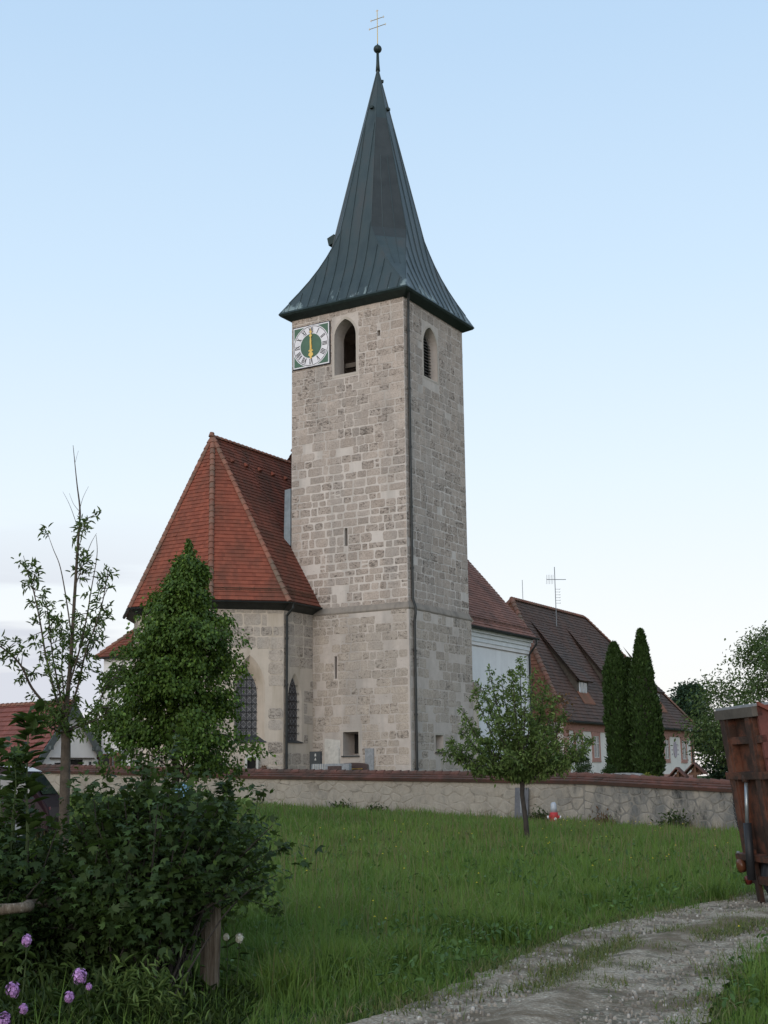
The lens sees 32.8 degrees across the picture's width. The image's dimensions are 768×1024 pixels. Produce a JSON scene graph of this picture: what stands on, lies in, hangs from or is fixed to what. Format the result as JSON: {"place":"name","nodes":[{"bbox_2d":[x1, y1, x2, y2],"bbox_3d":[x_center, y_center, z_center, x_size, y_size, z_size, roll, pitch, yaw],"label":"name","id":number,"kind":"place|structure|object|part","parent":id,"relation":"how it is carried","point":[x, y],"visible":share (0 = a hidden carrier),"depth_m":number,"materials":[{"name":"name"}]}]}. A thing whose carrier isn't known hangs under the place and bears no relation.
{"place":"outdoors","nodes":[
{"label":"outdoors","id":0,"kind":"place"},
{"bbox_2d":[0,0,767,775],"label":"sky","id":1,"kind":"structure","parent":0,"point":[588,179],"materials":[{"name":"blue"}]},
{"bbox_2d":[0,776,767,1023],"bbox_3d":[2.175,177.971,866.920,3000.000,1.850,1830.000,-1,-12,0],"label":"meadow ground","id":2,"kind":"structure","parent":0,"point":[309,1011],"depth_m":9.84,"materials":[{"name":"green plant"}]},
{"bbox_2d":[0,1010,15,1023],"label":"dame rocket","id":3,"kind":"object","parent":2,"relation":"on","point":[4,1016],"visible":0.96,"depth_m":7.76,"materials":[{"name":"purple plant"}]},
{"bbox_2d":[4,978,20,1023],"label":"dame rocket","id":4,"kind":"object","parent":2,"relation":"on","point":[13,988],"visible":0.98,"depth_m":7.94,"materials":[{"name":"purple plant"}]},
{"bbox_2d":[4,934,36,1023],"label":"dame rocket","id":5,"kind":"object","parent":2,"relation":"on","point":[26,939],"visible":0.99,"depth_m":8.13,"materials":[{"name":"green plant"}]},
{"bbox_2d":[15,1003,38,1023],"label":"dame rocket","id":6,"kind":"object","parent":2,"relation":"on","point":[22,1009],"visible":0.99,"depth_m":7.81,"materials":[{"name":"purple plant"}]},
{"bbox_2d":[7,698,50,874],"bbox_3d":[-2.663,2.045,9.783,0.331,1.286,0.382,-1,-12,0],"label":"ash sapling","id":7,"kind":"object","parent":2,"relation":"on","point":[32,722],"visible":0.88,"depth_m":9.78,"materials":[{"name":"green plant"}]},
{"bbox_2d":[0,766,58,844],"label":"parked car","id":8,"kind":"object","parent":2,"relation":"on","point":[49,806],"visible":0.18,"depth_m":28.78,"materials":[{"name":"paint"}]},
{"bbox_3d":[-8.155,5.975,28.612,0.930,0.454,0.109,-1,-12,0],"label":"window","id":9,"kind":"part","parent":8,"relation":"part of","materials":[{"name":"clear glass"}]},
{"bbox_3d":[-7.658,6.114,29.390,0.340,0.445,1.360,-1,-12,0],"label":"rear window","id":10,"kind":"part","parent":8,"relation":"part of","materials":[{"name":"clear glass"}]},
{"bbox_2d":[0,799,111,1000],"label":"currant bush","id":11,"kind":"object","parent":2,"relation":"on","point":[38,881],"visible":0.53,"depth_m":9.31,"materials":[{"name":"green plant"}]},
{"bbox_2d":[0,736,20,837],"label":"ash sapling","id":12,"kind":"object","parent":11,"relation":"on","point":[2,742],"visible":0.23,"depth_m":10.29,"materials":[{"name":"green plant"}]},
{"bbox_2d":[0,744,30,853],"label":"bush spray","id":13,"kind":"object","parent":11,"relation":"on","point":[19,761],"visible":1,"depth_m":9.62,"materials":[{"name":"green plant"}]},
{"bbox_2d":[0,743,32,851],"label":"ash sapling","id":14,"kind":"object","parent":11,"relation":"on","point":[4,792],"visible":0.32,"depth_m":10.01,"materials":[{"name":"green plant"}]},
{"bbox_2d":[0,447,130,853],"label":"young tree","id":15,"kind":"object","parent":2,"relation":"on","point":[58,715],"visible":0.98,"depth_m":13.97,"materials":[{"name":"green plant"}]},
{"bbox_2d":[60,991,77,1023],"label":"dame rocket","id":16,"kind":"object","parent":2,"relation":"on","point":[69,996],"visible":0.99,"depth_m":7.87,"materials":[{"name":"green plant"}]},
{"bbox_2d":[72,968,101,1023],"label":"dame rocket","id":17,"kind":"object","parent":2,"relation":"on","point":[78,975],"visible":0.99,"depth_m":7.99,"materials":[{"name":"purple plant"}]},
{"bbox_2d":[80,983,102,1023],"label":"dame rocket","id":18,"kind":"object","parent":2,"relation":"on","point":[89,988],"visible":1,"depth_m":7.99,"materials":[{"name":"green plant"}]},
{"bbox_2d":[92,725,101,745],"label":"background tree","id":19,"kind":"object","parent":2,"relation":"on","point":[98,740],"visible":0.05,"depth_m":117.86,"materials":[{"name":"green plant"}]},
{"bbox_2d":[0,884,220,992],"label":"fence","id":20,"kind":"object","parent":2,"relation":"on","point":[210,957],"visible":0.48,"depth_m":9.68,"materials":[{"name":"brown wood"}]},
{"bbox_2d":[0,937,263,1023],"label":"undergrowth","id":21,"kind":"object","parent":2,"relation":"on","point":[42,990],"visible":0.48,"depth_m":8.80,"materials":[{"name":"green plant"}]},
{"bbox_2d":[132,753,152,819],"bbox_3d":[-1.826,2.230,9.850,0.212,0.821,0.192,-8,-14,32],"label":"raspberry cane","id":22,"kind":"object","parent":2,"relation":"on","point":[139,760],"visible":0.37,"depth_m":9.89,"materials":[{"name":"green plant"}]},
{"bbox_2d":[73,945,234,1023],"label":"mugwort","id":23,"kind":"object","parent":2,"relation":"on","point":[160,981],"visible":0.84,"depth_m":8.45,"materials":[{"name":"green plant"}]},
{"bbox_2d":[161,723,188,836],"bbox_3d":[-1.569,2.138,9.772,0.238,1.113,0.210,-1,-12,0],"label":"raspberry cane","id":24,"kind":"object","parent":2,"relation":"on","point":[182,734],"visible":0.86,"depth_m":9.82,"materials":[{"name":"green plant"}]},
{"bbox_2d":[27,753,324,999],"bbox_3d":[-1.534,2.718,9.685,2.177,1.827,2.507,-1,-12,0],"label":"currant bush","id":25,"kind":"object","parent":2,"relation":"on","point":[161,912],"visible":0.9,"depth_m":9.35,"materials":[{"name":"green plant"}]},
{"bbox_2d":[97,875,134,960],"bbox_3d":[-1.874,2.865,9.161,0.265,0.620,0.196,-1,-12,0],"label":"bindweed","id":26,"kind":"object","parent":25,"relation":"attached to","point":[113,958],"visible":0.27,"depth_m":9.14,"materials":[{"name":"green plant"}]},
{"bbox_2d":[106,791,141,850],"bbox_3d":[-1.901,2.344,9.553,0.293,0.606,0.264,-1,-12,0],"label":"bush spray","id":27,"kind":"object","parent":25,"relation":"attached to","point":[129,800],"visible":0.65,"depth_m":9.56,"materials":[{"name":"green plant"}]},
{"bbox_2d":[133,781,181,853],"bbox_3d":[-1.655,2.276,9.579,0.387,0.604,0.217,3,-12,-18],"label":"bush spray","id":28,"kind":"object","parent":25,"relation":"attached to","point":[144,799],"visible":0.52,"depth_m":9.58,"materials":[{"name":"green plant"}]},
{"bbox_2d":[202,774,238,853],"bbox_3d":[-1.200,2.210,9.603,0.284,0.589,0.211,-11,-15,41],"label":"bush spray","id":29,"kind":"object","parent":25,"relation":"attached to","point":[226,787],"visible":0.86,"depth_m":9.60,"materials":[{"name":"green plant"}]},
{"bbox_2d":[221,783,274,884],"bbox_3d":[-1.069,2.503,9.904,0.537,0.883,0.154,-9,-14,34],"label":"currant shoot","id":30,"kind":"object","parent":25,"relation":"attached to","point":[263,794],"visible":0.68,"depth_m":9.88,"materials":[{"name":"green plant"}]},
{"bbox_2d":[221,892,283,918],"bbox_3d":[-1.005,2.911,9.722,0.597,0.209,0.169,-7,-13,27],"label":"currant shoot","id":31,"kind":"object","parent":25,"relation":"attached to","point":[277,911],"visible":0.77,"depth_m":9.66,"materials":[{"name":"green plant"}]},
{"bbox_2d":[220,839,296,891],"bbox_3d":[-0.965,2.671,9.758,0.701,0.477,0.170,-5,-12,22],"label":"currant shoot","id":32,"kind":"object","parent":25,"relation":"attached to","point":[283,849],"visible":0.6,"depth_m":9.74,"materials":[{"name":"green plant"}]},
{"bbox_2d":[84,538,276,792],"bbox_3d":[-5.819,4.880,37.787,5.565,8.410,4.791,-1,-12,0],"label":"linden tree","id":33,"kind":"object","parent":2,"relation":"on","point":[175,653],"visible":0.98,"depth_m":37.03,"materials":[{"name":"green plant"}]},
{"bbox_2d":[132,783,285,954],"bbox_3d":[-1.881,3.334,12.167,1.931,1.615,1.519,2,-12,-15],"label":"hazel bush","id":34,"kind":"object","parent":2,"relation":"on","point":[247,802],"visible":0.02,"depth_m":12.15,"materials":[{"name":"green plant"}]},
{"bbox_2d":[219,933,236,988],"bbox_3d":[-1.176,3.401,9.769,0.177,0.499,0.138,7,-14,-34],"label":"dame rocket","id":35,"kind":"object","parent":2,"relation":"on","point":[225,938],"visible":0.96,"depth_m":9.76,"materials":[{"name":"green plant"}]},
{"bbox_2d":[228,933,248,983],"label":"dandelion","id":36,"kind":"object","parent":2,"relation":"on","point":[239,937],"visible":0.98,"depth_m":9.76,"materials":[{"name":"green plant"}]},
{"bbox_2d":[326,799,354,808],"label":"weed clump","id":37,"kind":"object","parent":2,"relation":"on","point":[333,804],"visible":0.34,"depth_m":53.56,"materials":[{"name":"green plant"}]},
{"bbox_2d":[367,802,386,811],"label":"weed clump","id":38,"kind":"object","parent":2,"relation":"on","point":[371,806],"visible":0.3,"depth_m":52.63,"materials":[{"name":"green plant"}]},
{"bbox_2d":[28,763,737,831],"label":"churchyard wall","id":39,"kind":"structure","parent":2,"relation":"on","point":[626,797],"depth_m":51.04,"materials":[{"name":"stone"}]},
{"bbox_2d":[29,825,767,1014],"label":"meadow weeds","id":40,"kind":"object","parent":2,"relation":"on","point":[395,970],"visible":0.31,"depth_m":12.42,"materials":[{"name":"green plant"}]},
{"bbox_2d":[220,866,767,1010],"bbox_3d":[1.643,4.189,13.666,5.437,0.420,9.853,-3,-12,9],"label":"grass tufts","id":41,"kind":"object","parent":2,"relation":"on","point":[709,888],"visible":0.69,"depth_m":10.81,"materials":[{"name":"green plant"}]},
{"bbox_2d":[289,808,738,925],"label":"buttercups","id":42,"kind":"object","parent":2,"relation":"on","point":[521,846],"visible":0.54,"depth_m":23.10,"materials":[{"name":"yellow plant"}]},
{"bbox_2d":[437,656,595,839],"bbox_3d":[3.196,5.764,31.488,3.889,4.622,2.494,-1,-12,0],"label":"fruit tree","id":43,"kind":"object","parent":2,"relation":"on","point":[520,763],"visible":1,"depth_m":31.34,"materials":[{"name":"green plant"}]},
{"bbox_2d":[514,788,528,819],"bbox_3d":[5.244,11.200,49.793,0.560,1.359,0.211,-7,-13,30],"label":"grey board","id":44,"kind":"object","parent":2,"relation":"on","point":[518,808],"visible":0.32,"depth_m":49.81,"materials":[{"name":"wood"}]},
{"bbox_2d":[283,887,767,1023],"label":"verge grass","id":45,"kind":"structure","parent":2,"relation":"on","point":[591,954],"depth_m":10.89,"materials":[{"name":"green plant"}]},
{"bbox_2d":[528,804,549,820],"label":"weed clump","id":46,"kind":"object","parent":2,"relation":"on","point":[539,815],"visible":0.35,"depth_m":49.06,"materials":[{"name":"green plant"}]},
{"bbox_2d":[547,802,560,819],"bbox_3d":[6.155,10.994,47.321,0.511,0.945,0.355,-1,-12,0],"label":"hydrant","id":47,"kind":"object","parent":2,"relation":"on","point":[554,812],"visible":0.68,"depth_m":47.27,"materials":[{"name":"red metal"}]},
{"bbox_2d":[585,806,615,822],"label":"weed clump","id":48,"kind":"object","parent":2,"relation":"on","point":[599,819],"visible":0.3,"depth_m":47.69,"materials":[{"name":"green plant"}]},
{"bbox_2d":[648,804,698,827],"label":"weed clump","id":49,"kind":"object","parent":2,"relation":"on","point":[677,818],"visible":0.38,"depth_m":45.89,"materials":[{"name":"green plant"}]},
{"bbox_2d":[348,891,767,1023],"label":"gravel track","id":50,"kind":"structure","parent":0,"point":[556,1004],"depth_m":10.09,"materials":[{"name":"grey gravel"}]},
{"bbox_2d":[714,702,767,902],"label":"farm trailer","id":51,"kind":"object","parent":50,"relation":"on","point":[744,730],"visible":1,"depth_m":16.41,"materials":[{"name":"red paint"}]},
{"label":"churchyard ground","id":52,"kind":"structure","parent":0,"visible":0},
{"bbox_2d":[0,699,102,764],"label":"house","id":53,"kind":"structure","parent":52,"relation":"on","point":[87,752],"depth_m":67.73,"materials":[{"name":"paint"}]},
{"bbox_2d":[49,757,94,764],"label":"window","id":54,"kind":"structure","parent":53,"relation":"in","point":[75,762],"depth_m":67.32,"materials":[{"name":"black glass"}]},
{"bbox_2d":[102,740,111,765],"bbox_3d":[-13.469,12.411,63.840,0.620,2.695,0.400,-7,-13,30],"label":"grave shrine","id":55,"kind":"object","parent":52,"relation":"on","point":[109,760],"visible":0.21,"depth_m":63.75,"materials":[{"name":"brown wood"}]},
{"bbox_2d":[112,750,124,765],"bbox_3d":[-12.944,12.797,63.565,0.804,2.416,0.260,-7,-13,30],"label":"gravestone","id":56,"kind":"object","parent":52,"relation":"on","point":[115,757],"visible":0.08,"depth_m":63.75,"materials":[{"name":"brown stone"}]},
{"bbox_2d":[244,755,257,768],"bbox_3d":[-6.177,12.235,60.816,0.620,1.820,0.220,2,-12,-14],"label":"niche monument","id":57,"kind":"object","parent":52,"relation":"on","point":[252,764],"visible":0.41,"depth_m":60.94,"materials":[{"name":"stone"}]},
{"bbox_2d":[310,751,321,768],"bbox_3d":[-3.108,11.985,59.465,0.593,2.138,0.158,-7,-13,30],"label":"gravestone","id":58,"kind":"object","parent":52,"relation":"on","point":[315,757],"visible":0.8,"depth_m":59.55,"materials":[{"name":"stone"}]},
{"bbox_2d":[95,11,539,771],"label":"church","id":59,"kind":"structure","parent":52,"relation":"on","point":[377,619],"depth_m":65.28,"materials":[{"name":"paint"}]},
{"bbox_2d":[233,672,265,742],"bbox_3d":[-6.327,9.147,61.680,1.574,3.420,0.820,-1,-12,0],"label":"lancet window","id":60,"kind":"structure","parent":59,"relation":"in","point":[248,722],"depth_m":61.94,"materials":[{"name":"grey glass"}]},
{"bbox_2d":[288,678,303,742],"bbox_3d":[-4.313,9.470,62.734,0.200,3.200,1.320,-7,-13,30],"label":"lancet window","id":61,"kind":"structure","parent":59,"relation":"in","point":[292,694],"depth_m":62.75,"materials":[{"name":"black glass"}]},
{"bbox_2d":[354,734,358,753],"bbox_3d":[-1.124,11.250,63.425,0.637,0.950,0.376,-1,-12,0],"label":"window back","id":62,"kind":"structure","parent":59,"relation":"in","point":[356,742],"depth_m":63.55,"materials":[{"name":"black"}]},
{"bbox_2d":[423,336,427,376],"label":"window back","id":63,"kind":"structure","parent":59,"relation":"in","point":[424,339],"depth_m":68.03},
{"bbox_2d":[312,763,350,769],"bbox_3d":[-2.318,11.866,57.471,1.964,1.558,0.222,-7,-13,30],"label":"gravestone","id":64,"kind":"object","parent":52,"relation":"on","point":[346,766],"visible":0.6,"depth_m":57.45,"materials":[{"name":"grey stone"}]},
{"bbox_2d":[342,763,368,769],"bbox_3d":[-1.354,11.914,57.863,1.510,1.597,0.190,-7,-13,30],"label":"gravestone","id":65,"kind":"object","parent":52,"relation":"on","point":[359,766],"visible":0.24,"depth_m":57.73,"materials":[{"name":"red stone"}]},
{"bbox_2d":[529,692,579,772],"bbox_3d":[7.485,10.274,57.782,2.606,4.527,2.492,4,-12,-20],"label":"reddish shrub","id":66,"kind":"object","parent":52,"relation":"on","point":[565,703],"visible":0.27,"depth_m":57.62,"materials":[{"name":"green plant"}]},
{"bbox_2d":[572,755,593,772],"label":"boxwood","id":67,"kind":"object","parent":52,"relation":"on","point":[580,768],"visible":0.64,"depth_m":53.88,"materials":[{"name":"green plant"}]},
{"bbox_2d":[506,596,701,777],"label":"parsonage","id":68,"kind":"structure","parent":52,"relation":"on","point":[568,654],"depth_m":88.95,"materials":[{"name":"tile"}]},
{"bbox_2d":[546,567,565,625],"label":"roof aerial","id":69,"kind":"object","parent":68,"relation":"on","point":[554,579],"visible":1,"depth_m":92.95,"materials":[{"name":"grey metal"}]},
{"bbox_2d":[573,730,582,750],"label":"window","id":70,"kind":"structure","parent":68,"relation":"in","point":[578,739],"depth_m":83.35,"materials":[{"name":"stone"}]},
{"bbox_2d":[591,732,601,761],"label":"window","id":71,"kind":"structure","parent":68,"relation":"in","point":[596,749],"depth_m":85.89,"materials":[{"name":"stone"}]},
{"bbox_2d":[663,736,670,762],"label":"window","id":72,"kind":"structure","parent":68,"relation":"in","point":[667,748],"depth_m":97.92,"materials":[{"name":"glass"}]},
{"bbox_2d":[680,737,687,762],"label":"window","id":73,"kind":"structure","parent":68,"relation":"in","point":[684,757],"depth_m":101.16,"materials":[{"name":"stone"}]},
{"bbox_2d":[600,764,617,773],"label":"boxwood","id":74,"kind":"object","parent":52,"relation":"on","point":[610,769],"visible":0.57,"depth_m":53.37,"materials":[{"name":"green plant"}]},
{"bbox_2d":[601,640,632,772],"bbox_3d":[10.076,8.812,56.313,1.393,6.644,1.438,-1,-12,0],"label":"thuja","id":75,"kind":"object","parent":52,"relation":"on","point":[615,705],"visible":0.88,"depth_m":56.04,"materials":[{"name":"green plant"}]},
{"bbox_2d":[611,773,643,774],"bbox_3d":[9.712,11.001,52.554,1.615,1.004,0.500,-7,-13,30],"label":"gravestone","id":76,"kind":"object","parent":52,"relation":"on","point":[629,773],"visible":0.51,"depth_m":52.31,"materials":[{"name":"grey stone"}]},
{"bbox_2d":[624,656,633,768],"bbox_3d":[10.713,9.215,56.677,1.084,5.985,1.060,-1,-12,0],"label":"thuja","id":77,"kind":"object","parent":52,"relation":"on","point":[628,660],"visible":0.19,"depth_m":56.99,"materials":[{"name":"green plant"}]},
{"bbox_2d":[625,627,667,776],"bbox_3d":[11.199,8.459,55.825,1.760,7.114,1.785,-1,-12,0],"label":"thuja","id":78,"kind":"object","parent":52,"relation":"on","point":[644,719],"visible":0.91,"depth_m":55.37,"materials":[{"name":"green plant"}]},
{"bbox_2d":[667,767,688,777],"bbox_3d":[11.470,10.494,50.902,0.720,1.098,0.440,-7,-13,30],"label":"grave cross","id":79,"kind":"object","parent":52,"relation":"on","point":[679,771],"visible":0.55,"depth_m":50.92,"materials":[{"name":"brown wood"}]},
{"bbox_2d":[667,678,720,757],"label":"dark conifer","id":80,"kind":"object","parent":52,"relation":"on","point":[683,690],"visible":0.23,"depth_m":116.01,"materials":[{"name":"green plant"}]},
{"bbox_2d":[684,762,707,777],"bbox_3d":[12.145,10.399,50.919,0.840,1.273,0.440,-7,-13,30],"label":"grave cross","id":81,"kind":"object","parent":52,"relation":"on","point":[698,769],"visible":0.87,"depth_m":50.95,"materials":[{"name":"brown wood"}]},
{"bbox_2d":[691,727,727,779],"bbox_3d":[16.669,11.366,60.906,4.804,4.925,4.859,-1,-12,0],"label":"shade bush","id":82,"kind":"object","parent":52,"relation":"on","point":[715,774],"visible":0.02,"depth_m":60.26,"materials":[{"name":"green plant"}]},
{"bbox_2d":[667,620,767,776],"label":"elder tree","id":83,"kind":"object","parent":52,"relation":"on","point":[753,683],"visible":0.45,"depth_m":54.58,"materials":[{"name":"green plant"}]}
]}

